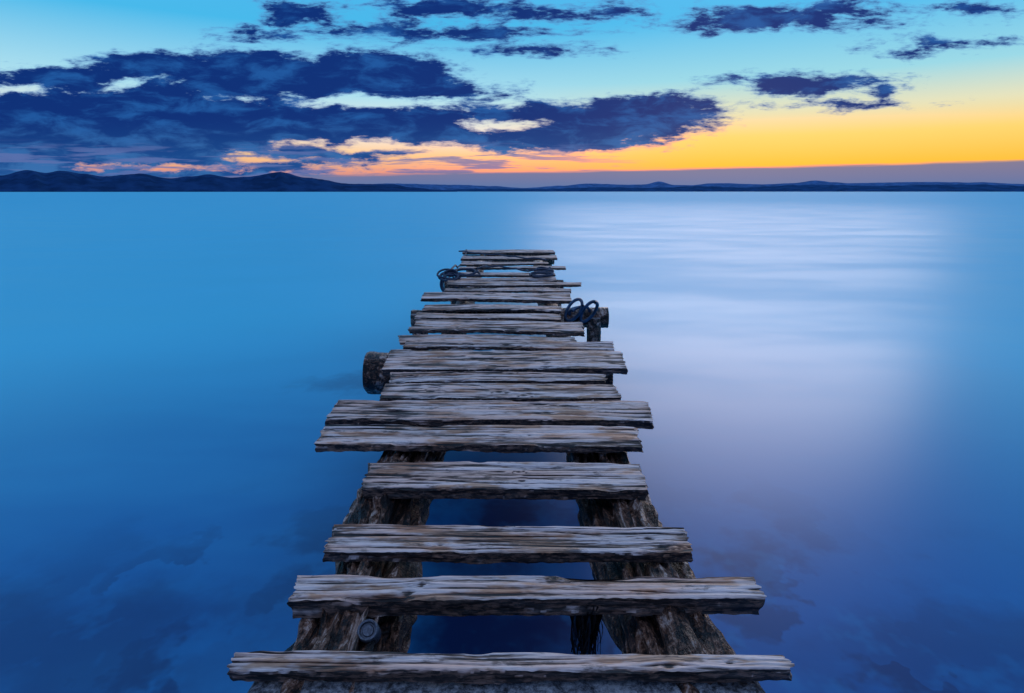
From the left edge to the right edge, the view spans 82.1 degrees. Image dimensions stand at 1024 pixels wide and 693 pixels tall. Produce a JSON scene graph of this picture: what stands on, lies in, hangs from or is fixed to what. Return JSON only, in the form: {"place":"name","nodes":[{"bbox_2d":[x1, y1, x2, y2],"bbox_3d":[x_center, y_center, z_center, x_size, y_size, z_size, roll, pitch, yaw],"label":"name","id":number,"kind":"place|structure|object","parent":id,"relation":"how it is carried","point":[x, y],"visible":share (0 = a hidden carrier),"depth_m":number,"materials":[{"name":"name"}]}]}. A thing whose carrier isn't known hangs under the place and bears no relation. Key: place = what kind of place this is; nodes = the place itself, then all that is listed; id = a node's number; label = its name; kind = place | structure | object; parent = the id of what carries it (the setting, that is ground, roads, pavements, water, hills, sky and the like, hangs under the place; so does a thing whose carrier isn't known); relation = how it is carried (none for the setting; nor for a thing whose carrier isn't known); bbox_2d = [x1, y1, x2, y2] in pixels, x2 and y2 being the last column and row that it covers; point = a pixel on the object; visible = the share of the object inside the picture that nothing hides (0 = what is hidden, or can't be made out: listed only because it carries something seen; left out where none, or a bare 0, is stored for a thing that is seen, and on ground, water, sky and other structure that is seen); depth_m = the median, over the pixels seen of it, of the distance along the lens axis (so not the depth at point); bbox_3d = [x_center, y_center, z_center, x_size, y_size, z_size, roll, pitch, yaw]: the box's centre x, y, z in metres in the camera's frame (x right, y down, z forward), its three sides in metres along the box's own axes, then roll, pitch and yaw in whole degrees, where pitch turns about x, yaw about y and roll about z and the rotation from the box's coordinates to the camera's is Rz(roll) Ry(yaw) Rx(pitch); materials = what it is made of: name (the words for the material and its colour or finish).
{"place":"outdoors","nodes":[
{"label":"outdoors","id":0,"kind":"place"},
{"bbox_2d":[0,170,456,191],"bbox_3d":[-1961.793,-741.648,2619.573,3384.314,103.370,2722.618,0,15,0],"label":"distant hills","id":1,"kind":"structure","parent":0,"point":[36,181],"depth_m":2692.64,"materials":[{"name":"blue"}]},
{"bbox_2d":[0,192,1023,692],"bbox_3d":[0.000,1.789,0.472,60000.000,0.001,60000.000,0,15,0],"label":"sea water","id":2,"kind":"structure","parent":0,"point":[828,386],"depth_m":5.11,"materials":[{"name":"blue liquid"}]},
{"bbox_2d":[247,679,764,692],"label":"stone abutment","id":3,"kind":"object","parent":2,"relation":"in","point":[589,686],"visible":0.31,"depth_m":1.40,"materials":[{"name":"stone"}]},
{"bbox_2d":[227,249,794,692],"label":"wooden pier","id":4,"kind":"structure","parent":2,"relation":"in","point":[509,387],"depth_m":2.13,"materials":[{"name":"grey wood"}]},
{"bbox_2d":[436,249,546,291],"bbox_3d":[-0.215,-1.306,9.416,1.549,0.319,3.889,0,15,0],"label":"mooring rope","id":5,"kind":"object","parent":4,"relation":"attached to","point":[448,273],"visible":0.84,"depth_m":7.70,"materials":[{"name":"blue fabric"}]},
{"bbox_2d":[476,265,553,277],"bbox_3d":[0.180,-1.071,8.174,1.240,0.088,0.758,14,20,42],"label":"mooring rope","id":6,"kind":"object","parent":4,"relation":"on","point":[542,270],"visible":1,"depth_m":8.05,"materials":[{"name":"blue fabric"}]},
{"bbox_2d":[564,298,598,322],"bbox_3d":[0.680,-0.350,5.707,0.350,0.245,0.201,5,16,20],"label":"coiled mooring rope","id":7,"kind":"object","parent":4,"relation":"attached to","point":[582,307],"visible":0.99,"depth_m":5.68,"materials":[{"name":"blue fabric"}]},
{"bbox_2d":[570,605,602,654],"bbox_3d":[0.213,0.826,1.702,0.103,0.225,0.098,-11,19,-37],"label":"wooden post","id":8,"kind":"object","parent":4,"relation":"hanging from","point":[585,630],"visible":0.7,"depth_m":1.68,"materials":[{"name":"black wood"}]},
{"bbox_2d":[0,0,1023,187],"label":"sky","id":9,"kind":"structure","parent":0,"point":[504,93],"materials":[{"name":"blue"}]},
{"bbox_2d":[384,180,1023,191],"bbox_3d":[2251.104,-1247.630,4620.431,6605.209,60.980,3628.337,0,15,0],"label":"distant hills","id":10,"kind":"structure","parent":0,"point":[908,188],"depth_m":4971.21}
]}

